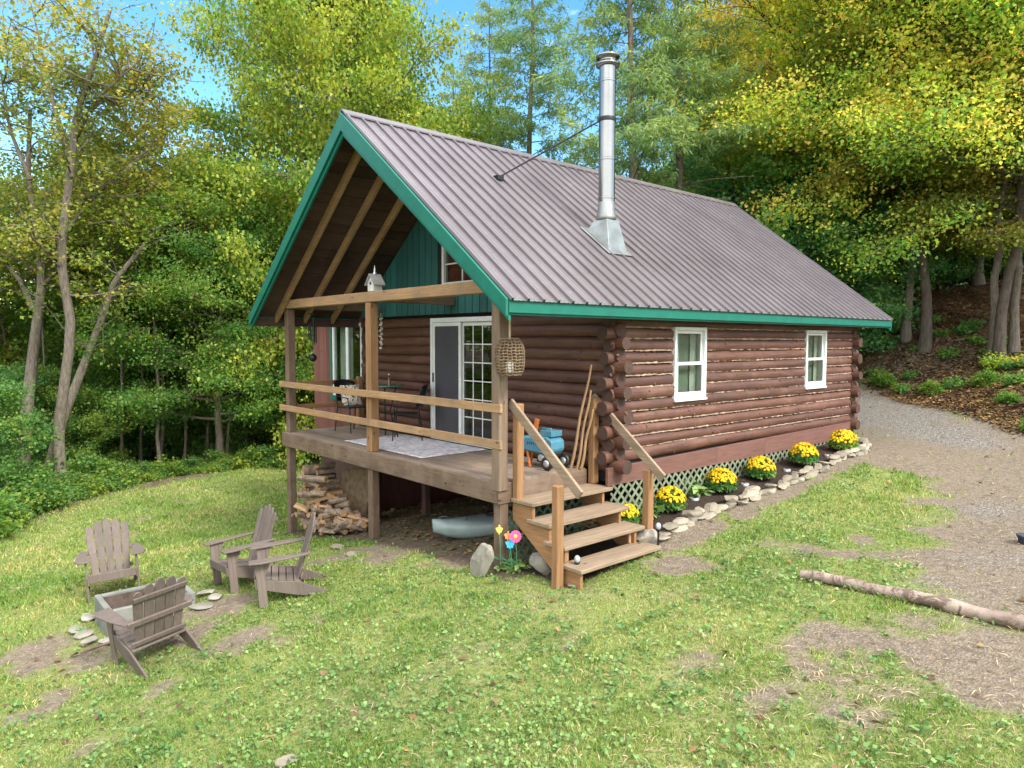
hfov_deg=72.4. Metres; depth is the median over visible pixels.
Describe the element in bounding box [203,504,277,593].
adirondack chair
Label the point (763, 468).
potted mum
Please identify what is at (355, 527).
firewood log
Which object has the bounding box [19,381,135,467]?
sapling
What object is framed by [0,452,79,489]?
bush
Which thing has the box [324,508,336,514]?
firewood log
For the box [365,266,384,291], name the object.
birdhouse
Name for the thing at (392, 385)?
bistro table
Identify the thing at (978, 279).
forest tree
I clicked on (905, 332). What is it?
slender tree
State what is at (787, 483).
border stone
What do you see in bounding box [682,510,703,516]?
border stone
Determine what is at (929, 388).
bush
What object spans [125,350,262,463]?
sapling
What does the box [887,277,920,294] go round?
undergrowth shrub
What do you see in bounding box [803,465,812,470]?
border stone
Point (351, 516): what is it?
firewood log
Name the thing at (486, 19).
larch tree
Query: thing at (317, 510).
firewood log
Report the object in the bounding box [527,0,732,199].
larch tree
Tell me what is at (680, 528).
border stone
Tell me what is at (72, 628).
flat stone
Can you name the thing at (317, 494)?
firewood log
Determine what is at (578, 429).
walking stick
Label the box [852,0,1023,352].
slender tree
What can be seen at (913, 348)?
bank plant
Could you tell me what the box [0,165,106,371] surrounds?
slim tree
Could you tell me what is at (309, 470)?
firewood log
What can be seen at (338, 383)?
bistro chair
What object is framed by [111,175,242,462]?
slim tree
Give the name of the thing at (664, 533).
border stone
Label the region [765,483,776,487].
border stone
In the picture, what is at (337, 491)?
firewood log
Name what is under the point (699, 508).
border stone
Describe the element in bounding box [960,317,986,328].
bank plant
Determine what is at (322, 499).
firewood log
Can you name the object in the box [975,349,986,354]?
bank plant
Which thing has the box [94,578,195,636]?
fire pit
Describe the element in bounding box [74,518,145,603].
adirondack chair
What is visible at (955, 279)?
undergrowth shrub
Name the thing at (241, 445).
sapling
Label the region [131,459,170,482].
bush
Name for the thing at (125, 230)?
locust tree
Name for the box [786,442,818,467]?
potted mum
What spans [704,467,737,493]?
potted mum
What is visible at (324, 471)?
firewood log
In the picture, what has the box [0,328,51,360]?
forest tree
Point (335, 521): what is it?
firewood log
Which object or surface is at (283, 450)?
bush
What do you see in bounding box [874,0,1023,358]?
slender tree
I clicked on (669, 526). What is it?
border stone
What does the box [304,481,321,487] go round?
firewood log
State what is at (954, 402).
fallen leaves
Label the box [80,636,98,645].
flat stone
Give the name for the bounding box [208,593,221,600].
flat stone
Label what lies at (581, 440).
walking stick
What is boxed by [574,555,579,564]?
stake light
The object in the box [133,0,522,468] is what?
maple tree
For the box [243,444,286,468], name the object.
bush
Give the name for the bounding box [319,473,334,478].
firewood log
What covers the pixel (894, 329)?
bank plant
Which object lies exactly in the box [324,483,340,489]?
firewood log
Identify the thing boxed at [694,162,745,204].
spruce tree
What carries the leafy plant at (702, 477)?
on the ground at (958, 442)
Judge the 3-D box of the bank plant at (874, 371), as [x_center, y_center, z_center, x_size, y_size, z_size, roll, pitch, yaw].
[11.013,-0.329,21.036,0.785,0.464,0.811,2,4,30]
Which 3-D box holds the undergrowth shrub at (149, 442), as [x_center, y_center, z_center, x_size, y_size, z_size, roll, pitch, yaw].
[-16.369,2.315,31.034,4.068,2.658,5.038,1,4,7]
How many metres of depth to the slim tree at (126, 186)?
20.68 m
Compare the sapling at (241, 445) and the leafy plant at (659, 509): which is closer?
the leafy plant at (659, 509)
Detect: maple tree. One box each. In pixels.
[60,145,313,453]
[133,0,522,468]
[226,76,472,429]
[625,0,1023,286]
[687,0,1023,353]
[768,0,1023,359]
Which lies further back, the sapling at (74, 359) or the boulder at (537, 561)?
the sapling at (74, 359)
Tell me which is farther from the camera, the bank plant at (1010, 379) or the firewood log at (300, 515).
the bank plant at (1010, 379)
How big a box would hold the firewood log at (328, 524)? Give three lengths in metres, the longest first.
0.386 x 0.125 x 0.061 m
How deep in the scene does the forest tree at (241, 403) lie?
28.98 m
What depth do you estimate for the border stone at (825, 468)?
11.36 m
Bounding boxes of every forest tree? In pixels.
[0,161,56,366]
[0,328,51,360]
[135,151,318,458]
[672,10,950,306]
[810,56,948,292]
[812,130,1014,274]
[888,182,1023,285]
[935,215,1002,289]
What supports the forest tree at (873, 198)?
on the ground at (958, 442)
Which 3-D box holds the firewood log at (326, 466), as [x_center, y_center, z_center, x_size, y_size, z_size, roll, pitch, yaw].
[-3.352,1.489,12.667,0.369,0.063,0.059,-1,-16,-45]
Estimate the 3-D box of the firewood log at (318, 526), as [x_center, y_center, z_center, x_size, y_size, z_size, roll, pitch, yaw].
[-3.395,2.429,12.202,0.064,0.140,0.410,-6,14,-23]
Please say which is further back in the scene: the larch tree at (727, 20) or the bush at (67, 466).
the larch tree at (727, 20)
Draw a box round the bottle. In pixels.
[387,374,390,385]
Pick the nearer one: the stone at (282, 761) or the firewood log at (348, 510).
the stone at (282, 761)
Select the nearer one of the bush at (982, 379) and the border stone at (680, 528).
the border stone at (680, 528)
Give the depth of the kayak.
9.67 m
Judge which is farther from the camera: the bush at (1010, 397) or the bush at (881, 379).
the bush at (881, 379)
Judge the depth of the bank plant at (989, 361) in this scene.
19.11 m
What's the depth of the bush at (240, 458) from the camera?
22.13 m
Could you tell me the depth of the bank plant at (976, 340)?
20.86 m
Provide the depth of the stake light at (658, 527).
8.55 m
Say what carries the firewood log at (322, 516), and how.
on the firewood log
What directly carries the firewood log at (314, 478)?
on the firewood log at (315, 484)
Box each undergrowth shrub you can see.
[105,423,160,462]
[146,431,204,462]
[154,331,285,460]
[879,227,974,294]
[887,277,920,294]
[931,247,1023,283]
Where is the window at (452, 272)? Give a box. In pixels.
[442,247,472,283]
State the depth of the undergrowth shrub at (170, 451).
29.55 m
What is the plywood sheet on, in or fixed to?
on the ground at (958, 442)
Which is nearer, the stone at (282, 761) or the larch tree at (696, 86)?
the stone at (282, 761)
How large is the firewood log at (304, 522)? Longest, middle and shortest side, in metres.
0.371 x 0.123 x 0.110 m
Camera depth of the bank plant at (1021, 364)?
18.39 m
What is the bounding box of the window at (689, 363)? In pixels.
[671,327,706,401]
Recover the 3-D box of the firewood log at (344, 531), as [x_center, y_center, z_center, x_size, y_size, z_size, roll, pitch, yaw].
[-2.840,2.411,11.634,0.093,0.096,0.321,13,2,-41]
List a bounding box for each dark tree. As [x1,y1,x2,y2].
[642,59,920,362]
[731,138,957,357]
[834,183,991,290]
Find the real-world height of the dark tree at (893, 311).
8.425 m
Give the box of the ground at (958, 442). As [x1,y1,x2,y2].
[0,278,1023,767]
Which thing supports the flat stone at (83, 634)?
on the ground at (958, 442)
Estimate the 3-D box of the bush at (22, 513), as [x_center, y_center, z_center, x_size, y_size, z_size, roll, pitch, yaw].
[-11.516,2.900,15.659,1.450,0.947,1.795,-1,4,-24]
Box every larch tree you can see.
[433,61,478,133]
[449,0,524,148]
[473,0,597,166]
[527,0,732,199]
[574,0,778,212]
[641,0,759,215]
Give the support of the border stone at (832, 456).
on the border stone
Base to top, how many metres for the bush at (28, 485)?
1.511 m
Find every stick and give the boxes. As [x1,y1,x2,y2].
[80,615,173,653]
[569,365,591,467]
[576,390,591,468]
[579,409,593,468]
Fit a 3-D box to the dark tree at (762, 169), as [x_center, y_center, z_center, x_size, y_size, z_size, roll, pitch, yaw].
[8.776,-5.209,24.892,10.692,12.286,11.662,2,4,32]
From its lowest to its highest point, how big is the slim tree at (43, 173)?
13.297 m
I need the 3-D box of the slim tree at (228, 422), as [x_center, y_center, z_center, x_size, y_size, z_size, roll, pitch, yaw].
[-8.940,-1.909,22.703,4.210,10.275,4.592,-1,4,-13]
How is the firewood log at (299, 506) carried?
on the firewood log
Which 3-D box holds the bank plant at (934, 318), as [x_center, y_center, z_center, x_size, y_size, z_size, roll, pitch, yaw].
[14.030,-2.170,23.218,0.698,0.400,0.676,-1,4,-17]
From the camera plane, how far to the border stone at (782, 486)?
10.59 m
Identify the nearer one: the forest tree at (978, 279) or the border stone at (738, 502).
the border stone at (738, 502)
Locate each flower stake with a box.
[494,525,502,570]
[502,531,510,570]
[503,539,514,566]
[508,530,521,563]
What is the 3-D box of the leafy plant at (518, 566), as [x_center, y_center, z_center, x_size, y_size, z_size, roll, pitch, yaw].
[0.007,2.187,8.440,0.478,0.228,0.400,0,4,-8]
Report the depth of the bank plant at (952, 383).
18.79 m
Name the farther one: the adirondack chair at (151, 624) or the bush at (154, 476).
the bush at (154, 476)
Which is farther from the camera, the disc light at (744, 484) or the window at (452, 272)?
the window at (452, 272)
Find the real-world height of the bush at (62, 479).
0.845 m
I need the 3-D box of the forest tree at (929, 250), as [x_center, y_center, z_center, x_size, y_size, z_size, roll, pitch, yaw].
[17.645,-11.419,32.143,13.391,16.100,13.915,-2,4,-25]
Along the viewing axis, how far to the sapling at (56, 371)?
22.71 m
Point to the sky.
(575, 6)
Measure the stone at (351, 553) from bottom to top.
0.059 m
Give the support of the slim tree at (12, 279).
on the ground at (958, 442)
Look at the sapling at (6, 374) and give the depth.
21.23 m
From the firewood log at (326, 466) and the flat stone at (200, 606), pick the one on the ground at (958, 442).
the flat stone at (200, 606)
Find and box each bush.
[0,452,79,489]
[0,457,87,518]
[0,490,26,538]
[0,493,37,531]
[23,488,70,513]
[39,458,85,473]
[46,470,90,501]
[60,469,108,501]
[66,452,139,493]
[103,455,136,466]
[113,459,148,486]
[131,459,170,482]
[150,454,193,477]
[178,455,212,474]
[203,448,238,472]
[229,443,279,469]
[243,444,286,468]
[275,443,307,464]
[862,368,898,386]
[916,378,946,393]
[966,367,1004,386]
[993,388,1023,403]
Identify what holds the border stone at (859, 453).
on the ground at (958, 442)
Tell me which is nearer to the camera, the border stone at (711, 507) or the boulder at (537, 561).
the boulder at (537, 561)
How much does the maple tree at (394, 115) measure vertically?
16.439 m
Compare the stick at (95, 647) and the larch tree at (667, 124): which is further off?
the larch tree at (667, 124)
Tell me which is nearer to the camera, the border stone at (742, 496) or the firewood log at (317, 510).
the border stone at (742, 496)
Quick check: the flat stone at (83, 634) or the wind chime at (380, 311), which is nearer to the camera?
the flat stone at (83, 634)
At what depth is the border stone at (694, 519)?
9.25 m
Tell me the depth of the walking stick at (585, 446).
9.17 m
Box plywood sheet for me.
[340,469,367,517]
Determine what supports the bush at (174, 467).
on the ground at (958, 442)
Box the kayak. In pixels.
[432,503,581,538]
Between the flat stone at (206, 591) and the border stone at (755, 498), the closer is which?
the flat stone at (206, 591)
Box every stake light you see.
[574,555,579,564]
[656,523,660,544]
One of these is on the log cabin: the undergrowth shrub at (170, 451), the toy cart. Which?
the toy cart
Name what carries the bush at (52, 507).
on the ground at (958, 442)
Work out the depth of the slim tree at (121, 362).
21.70 m
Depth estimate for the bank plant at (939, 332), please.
21.74 m
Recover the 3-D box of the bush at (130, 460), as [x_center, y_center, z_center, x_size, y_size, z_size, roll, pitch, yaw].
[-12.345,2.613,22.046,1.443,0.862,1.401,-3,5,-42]
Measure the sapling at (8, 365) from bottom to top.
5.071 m
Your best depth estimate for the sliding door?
11.67 m
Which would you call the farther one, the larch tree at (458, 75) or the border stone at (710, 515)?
the larch tree at (458, 75)
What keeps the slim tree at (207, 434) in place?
on the ground at (958, 442)
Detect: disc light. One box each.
[691,497,698,500]
[741,482,748,486]
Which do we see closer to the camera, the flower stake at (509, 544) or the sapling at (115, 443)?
the flower stake at (509, 544)
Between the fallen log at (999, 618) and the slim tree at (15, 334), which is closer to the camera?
the fallen log at (999, 618)
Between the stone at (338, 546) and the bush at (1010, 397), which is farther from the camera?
the bush at (1010, 397)
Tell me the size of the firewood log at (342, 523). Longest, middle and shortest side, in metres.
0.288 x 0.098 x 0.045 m
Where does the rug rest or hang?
on the log cabin
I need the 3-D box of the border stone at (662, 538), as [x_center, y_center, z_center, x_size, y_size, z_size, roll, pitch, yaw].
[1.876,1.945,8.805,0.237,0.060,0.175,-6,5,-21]
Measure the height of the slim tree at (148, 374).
10.923 m
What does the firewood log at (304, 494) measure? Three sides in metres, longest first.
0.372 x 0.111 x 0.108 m
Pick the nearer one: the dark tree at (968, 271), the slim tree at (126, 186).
the slim tree at (126, 186)
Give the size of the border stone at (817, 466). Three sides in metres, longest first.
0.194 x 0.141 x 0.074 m
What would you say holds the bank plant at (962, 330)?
on the ground at (958, 442)
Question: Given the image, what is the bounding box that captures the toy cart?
[524,418,569,470]
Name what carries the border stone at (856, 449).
on the border stone
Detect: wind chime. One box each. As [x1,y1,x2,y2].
[308,313,316,361]
[378,302,382,348]
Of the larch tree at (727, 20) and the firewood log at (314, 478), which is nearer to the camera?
the firewood log at (314, 478)
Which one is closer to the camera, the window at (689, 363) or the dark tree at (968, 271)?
the window at (689, 363)
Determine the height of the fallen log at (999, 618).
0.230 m
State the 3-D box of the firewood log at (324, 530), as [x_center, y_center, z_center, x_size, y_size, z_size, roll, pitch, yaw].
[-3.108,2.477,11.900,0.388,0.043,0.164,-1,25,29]
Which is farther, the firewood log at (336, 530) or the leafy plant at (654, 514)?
the firewood log at (336, 530)
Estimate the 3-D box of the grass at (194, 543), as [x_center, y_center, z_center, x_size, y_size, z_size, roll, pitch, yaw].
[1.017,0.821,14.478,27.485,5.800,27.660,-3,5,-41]
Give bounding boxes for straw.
[5,392,1023,767]
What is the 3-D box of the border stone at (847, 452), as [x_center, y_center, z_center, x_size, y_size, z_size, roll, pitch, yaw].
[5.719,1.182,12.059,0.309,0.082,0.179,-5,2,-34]
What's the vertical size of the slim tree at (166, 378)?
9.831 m
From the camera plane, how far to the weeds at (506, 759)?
5.97 m
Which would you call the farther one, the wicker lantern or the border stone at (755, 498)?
the border stone at (755, 498)
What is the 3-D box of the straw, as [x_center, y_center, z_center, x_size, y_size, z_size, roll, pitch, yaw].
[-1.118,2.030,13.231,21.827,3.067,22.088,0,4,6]
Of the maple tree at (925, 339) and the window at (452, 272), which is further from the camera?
the maple tree at (925, 339)
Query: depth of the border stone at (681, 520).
9.10 m
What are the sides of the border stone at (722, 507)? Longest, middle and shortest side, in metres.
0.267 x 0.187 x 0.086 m
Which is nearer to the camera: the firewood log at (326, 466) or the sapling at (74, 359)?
the firewood log at (326, 466)
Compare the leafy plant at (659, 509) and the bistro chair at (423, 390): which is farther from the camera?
the bistro chair at (423, 390)
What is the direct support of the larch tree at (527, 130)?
on the ground at (958, 442)
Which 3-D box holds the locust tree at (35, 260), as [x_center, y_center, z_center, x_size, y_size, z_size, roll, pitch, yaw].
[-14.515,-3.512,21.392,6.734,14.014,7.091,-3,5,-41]
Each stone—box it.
[68,625,86,632]
[73,629,93,638]
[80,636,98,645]
[81,613,94,621]
[98,636,117,642]
[188,603,213,609]
[196,589,214,595]
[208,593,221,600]
[274,754,299,767]
[331,544,343,549]
[346,551,355,556]
[659,530,670,535]
[659,535,670,541]
[662,522,678,530]
[666,524,687,532]
[672,517,688,524]
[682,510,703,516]
[686,520,694,526]
[688,517,698,522]
[694,506,704,512]
[703,502,718,511]
[703,511,716,519]
[718,504,728,510]
[724,495,737,501]
[725,502,736,508]
[736,500,748,504]
[738,494,748,499]
[742,489,759,496]
[744,485,760,490]
[748,495,760,501]
[761,488,775,494]
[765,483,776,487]
[777,479,789,486]
[778,483,786,489]
[782,475,791,480]
[789,479,798,484]
[791,473,798,478]
[797,477,804,482]
[799,469,808,473]
[801,470,817,477]
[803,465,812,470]
[813,463,821,469]
[818,461,830,464]
[819,465,829,472]
[827,454,840,458]
[829,460,836,465]
[834,452,846,457]
[837,450,849,454]
[849,447,859,451]
[855,451,863,455]
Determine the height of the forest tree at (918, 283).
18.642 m
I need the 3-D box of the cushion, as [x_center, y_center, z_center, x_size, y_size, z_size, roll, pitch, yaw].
[-3.000,0.205,13.037,0.400,0.364,0.180,-3,5,-41]
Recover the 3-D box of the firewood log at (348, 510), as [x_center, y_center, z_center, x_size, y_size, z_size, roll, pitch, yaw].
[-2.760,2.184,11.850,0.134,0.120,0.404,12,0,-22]
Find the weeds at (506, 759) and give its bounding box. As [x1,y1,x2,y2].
[0,369,1023,767]
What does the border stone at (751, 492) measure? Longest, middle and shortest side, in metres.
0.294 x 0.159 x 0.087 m
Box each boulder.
[470,543,493,577]
[529,552,550,575]
[636,529,656,544]
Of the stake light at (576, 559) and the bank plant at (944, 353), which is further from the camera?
the bank plant at (944, 353)
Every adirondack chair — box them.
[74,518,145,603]
[95,575,202,679]
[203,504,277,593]
[248,512,328,608]
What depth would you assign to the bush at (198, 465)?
21.57 m
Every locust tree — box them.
[0,0,232,477]
[0,17,145,468]
[0,156,257,473]
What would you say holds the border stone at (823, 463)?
on the border stone
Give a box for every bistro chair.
[333,379,365,433]
[392,384,427,440]
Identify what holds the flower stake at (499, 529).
on the ground at (958, 442)
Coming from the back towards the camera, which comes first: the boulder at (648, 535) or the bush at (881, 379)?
the bush at (881, 379)
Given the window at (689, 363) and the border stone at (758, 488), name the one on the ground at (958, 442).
the border stone at (758, 488)
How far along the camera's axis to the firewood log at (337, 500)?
12.06 m
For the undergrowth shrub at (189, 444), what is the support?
on the ground at (958, 442)
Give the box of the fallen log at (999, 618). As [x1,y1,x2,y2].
[800,570,1023,630]
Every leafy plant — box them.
[494,554,531,573]
[630,501,659,519]
[635,495,677,513]
[667,477,715,498]
[695,473,716,489]
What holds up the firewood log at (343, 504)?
on the firewood log
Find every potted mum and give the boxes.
[620,503,639,523]
[655,485,687,512]
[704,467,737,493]
[744,456,776,481]
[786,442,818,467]
[827,429,859,450]
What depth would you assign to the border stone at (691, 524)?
9.15 m
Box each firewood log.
[293,502,309,511]
[294,512,306,517]
[297,475,328,482]
[297,491,314,497]
[300,518,306,530]
[301,464,324,474]
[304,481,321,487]
[306,494,335,503]
[310,491,325,496]
[311,501,333,507]
[313,508,324,512]
[314,462,335,468]
[315,516,320,529]
[316,468,333,475]
[317,464,335,468]
[318,527,337,533]
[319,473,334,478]
[319,478,338,485]
[319,508,339,519]
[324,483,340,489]
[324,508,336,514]
[325,520,332,527]
[327,493,345,500]
[328,489,342,494]
[328,497,346,503]
[332,520,347,527]
[332,528,347,532]
[334,509,346,516]
[335,501,349,508]
[337,518,352,526]
[340,529,347,534]
[344,507,353,514]
[346,514,367,523]
[348,525,365,531]
[358,519,366,527]
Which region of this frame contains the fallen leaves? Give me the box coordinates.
[2,278,1023,767]
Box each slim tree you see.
[0,157,104,420]
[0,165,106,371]
[0,166,178,460]
[0,171,145,381]
[3,118,157,455]
[16,115,194,461]
[36,173,243,460]
[41,74,242,468]
[61,165,214,462]
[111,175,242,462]
[130,297,236,458]
[160,129,302,449]
[163,137,277,462]
[170,173,281,456]
[237,153,306,452]
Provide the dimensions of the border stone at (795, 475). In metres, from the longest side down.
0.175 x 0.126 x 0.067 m
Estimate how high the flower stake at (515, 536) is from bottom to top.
0.602 m
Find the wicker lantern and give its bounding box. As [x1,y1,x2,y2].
[494,315,524,375]
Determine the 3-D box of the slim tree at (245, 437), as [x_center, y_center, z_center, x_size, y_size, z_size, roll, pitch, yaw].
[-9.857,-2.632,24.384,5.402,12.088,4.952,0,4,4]
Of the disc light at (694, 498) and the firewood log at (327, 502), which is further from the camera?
the firewood log at (327, 502)
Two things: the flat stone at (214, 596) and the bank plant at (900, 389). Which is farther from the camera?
the bank plant at (900, 389)
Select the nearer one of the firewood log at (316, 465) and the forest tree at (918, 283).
the firewood log at (316, 465)
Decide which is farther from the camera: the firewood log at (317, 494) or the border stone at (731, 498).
the firewood log at (317, 494)
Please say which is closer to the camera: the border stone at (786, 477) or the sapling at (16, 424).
the border stone at (786, 477)
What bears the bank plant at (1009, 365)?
on the ground at (958, 442)
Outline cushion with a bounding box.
[340,385,361,405]
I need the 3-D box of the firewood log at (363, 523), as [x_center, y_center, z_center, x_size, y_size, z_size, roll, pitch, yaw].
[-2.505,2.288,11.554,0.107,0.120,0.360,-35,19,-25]
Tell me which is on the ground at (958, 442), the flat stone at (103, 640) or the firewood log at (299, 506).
the flat stone at (103, 640)
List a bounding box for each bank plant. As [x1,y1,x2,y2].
[864,366,889,377]
[885,327,900,333]
[892,381,914,393]
[901,369,921,378]
[908,344,917,350]
[932,313,945,322]
[932,328,951,336]
[937,344,963,358]
[941,375,970,388]
[952,323,973,334]
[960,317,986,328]
[962,333,986,344]
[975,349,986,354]
[978,351,1023,368]
[998,359,1023,369]
[999,369,1023,385]
[1013,358,1023,367]
[1018,417,1023,430]
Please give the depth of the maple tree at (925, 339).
19.27 m
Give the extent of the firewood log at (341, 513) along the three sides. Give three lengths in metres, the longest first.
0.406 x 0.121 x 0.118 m
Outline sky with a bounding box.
[0,0,756,303]
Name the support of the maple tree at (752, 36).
on the ground at (958, 442)
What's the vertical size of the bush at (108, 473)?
1.203 m
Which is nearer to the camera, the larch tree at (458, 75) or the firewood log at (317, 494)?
the firewood log at (317, 494)
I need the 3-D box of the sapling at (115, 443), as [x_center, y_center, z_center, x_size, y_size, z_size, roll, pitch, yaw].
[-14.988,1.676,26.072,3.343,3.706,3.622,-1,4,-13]
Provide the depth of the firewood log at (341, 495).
12.59 m
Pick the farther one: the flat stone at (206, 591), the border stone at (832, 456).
the border stone at (832, 456)
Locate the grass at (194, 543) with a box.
[0,363,1023,767]
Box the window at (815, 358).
[803,330,826,388]
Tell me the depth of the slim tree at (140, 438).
23.15 m
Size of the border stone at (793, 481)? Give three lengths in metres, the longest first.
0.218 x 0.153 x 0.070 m
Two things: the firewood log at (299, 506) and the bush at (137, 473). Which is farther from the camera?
the bush at (137, 473)
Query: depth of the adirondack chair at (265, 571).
8.26 m
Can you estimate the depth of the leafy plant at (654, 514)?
9.48 m
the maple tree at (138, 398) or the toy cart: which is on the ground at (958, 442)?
the maple tree at (138, 398)
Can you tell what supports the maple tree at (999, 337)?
on the ground at (958, 442)
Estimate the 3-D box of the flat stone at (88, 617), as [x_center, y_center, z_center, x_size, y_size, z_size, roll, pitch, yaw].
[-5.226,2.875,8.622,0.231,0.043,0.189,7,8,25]
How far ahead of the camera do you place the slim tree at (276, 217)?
25.98 m
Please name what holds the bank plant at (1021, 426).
on the ground at (958, 442)
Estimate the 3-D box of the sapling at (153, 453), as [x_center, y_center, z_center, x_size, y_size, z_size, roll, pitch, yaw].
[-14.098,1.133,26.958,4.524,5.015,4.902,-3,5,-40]
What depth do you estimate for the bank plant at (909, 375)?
20.36 m
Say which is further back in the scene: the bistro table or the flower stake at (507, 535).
the bistro table
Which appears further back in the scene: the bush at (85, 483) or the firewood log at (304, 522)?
the bush at (85, 483)
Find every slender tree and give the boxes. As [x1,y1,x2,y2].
[769,0,1016,342]
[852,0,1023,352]
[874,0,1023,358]
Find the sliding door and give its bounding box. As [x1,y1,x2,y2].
[430,316,491,448]
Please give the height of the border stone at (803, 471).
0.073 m
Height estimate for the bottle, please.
0.203 m
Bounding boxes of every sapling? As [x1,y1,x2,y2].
[0,354,35,458]
[0,356,113,466]
[0,361,104,467]
[0,373,64,489]
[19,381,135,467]
[37,356,105,456]
[69,383,154,460]
[74,318,195,459]
[88,356,205,463]
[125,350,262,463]
[174,338,312,461]
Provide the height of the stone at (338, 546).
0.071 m
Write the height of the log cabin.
8.700 m
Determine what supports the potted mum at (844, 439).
on the ground at (958, 442)
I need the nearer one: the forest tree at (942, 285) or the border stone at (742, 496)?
the border stone at (742, 496)
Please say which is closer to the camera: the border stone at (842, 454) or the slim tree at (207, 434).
the border stone at (842, 454)
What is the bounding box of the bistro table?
[365,384,403,436]
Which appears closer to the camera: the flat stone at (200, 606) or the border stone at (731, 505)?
the flat stone at (200, 606)
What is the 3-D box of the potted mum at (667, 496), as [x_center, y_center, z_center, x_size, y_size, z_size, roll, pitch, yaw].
[2.197,1.614,9.726,0.480,0.409,0.473,-3,5,-42]
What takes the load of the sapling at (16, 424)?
on the ground at (958, 442)
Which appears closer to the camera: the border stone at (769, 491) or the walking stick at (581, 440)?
the walking stick at (581, 440)
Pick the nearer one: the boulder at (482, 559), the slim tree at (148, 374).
the boulder at (482, 559)
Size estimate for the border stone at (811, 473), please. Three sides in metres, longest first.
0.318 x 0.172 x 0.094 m
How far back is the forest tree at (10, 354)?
25.15 m
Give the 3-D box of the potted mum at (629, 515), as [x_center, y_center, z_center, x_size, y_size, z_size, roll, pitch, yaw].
[1.510,1.763,9.391,0.412,0.343,0.411,-3,5,-40]
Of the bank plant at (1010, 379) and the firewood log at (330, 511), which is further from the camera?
the bank plant at (1010, 379)
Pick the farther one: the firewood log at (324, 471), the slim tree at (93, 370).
the slim tree at (93, 370)
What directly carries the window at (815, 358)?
in the log cabin
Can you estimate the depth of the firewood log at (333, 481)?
12.65 m
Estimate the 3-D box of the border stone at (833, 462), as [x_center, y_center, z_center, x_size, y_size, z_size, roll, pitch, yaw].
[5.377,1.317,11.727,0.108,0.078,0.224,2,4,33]
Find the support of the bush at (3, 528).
on the ground at (958, 442)
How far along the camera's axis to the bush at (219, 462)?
21.90 m
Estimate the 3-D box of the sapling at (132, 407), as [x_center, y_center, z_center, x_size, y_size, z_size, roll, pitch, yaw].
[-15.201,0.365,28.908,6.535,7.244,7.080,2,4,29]
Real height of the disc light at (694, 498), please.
0.049 m
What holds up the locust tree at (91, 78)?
on the ground at (958, 442)
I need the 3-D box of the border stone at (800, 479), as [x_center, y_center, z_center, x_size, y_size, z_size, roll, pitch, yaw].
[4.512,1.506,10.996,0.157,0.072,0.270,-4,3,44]
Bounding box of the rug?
[345,434,487,457]
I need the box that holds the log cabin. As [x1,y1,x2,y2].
[249,51,892,589]
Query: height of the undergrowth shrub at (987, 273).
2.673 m
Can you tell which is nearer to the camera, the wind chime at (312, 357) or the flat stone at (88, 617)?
the flat stone at (88, 617)
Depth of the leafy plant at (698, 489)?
10.29 m

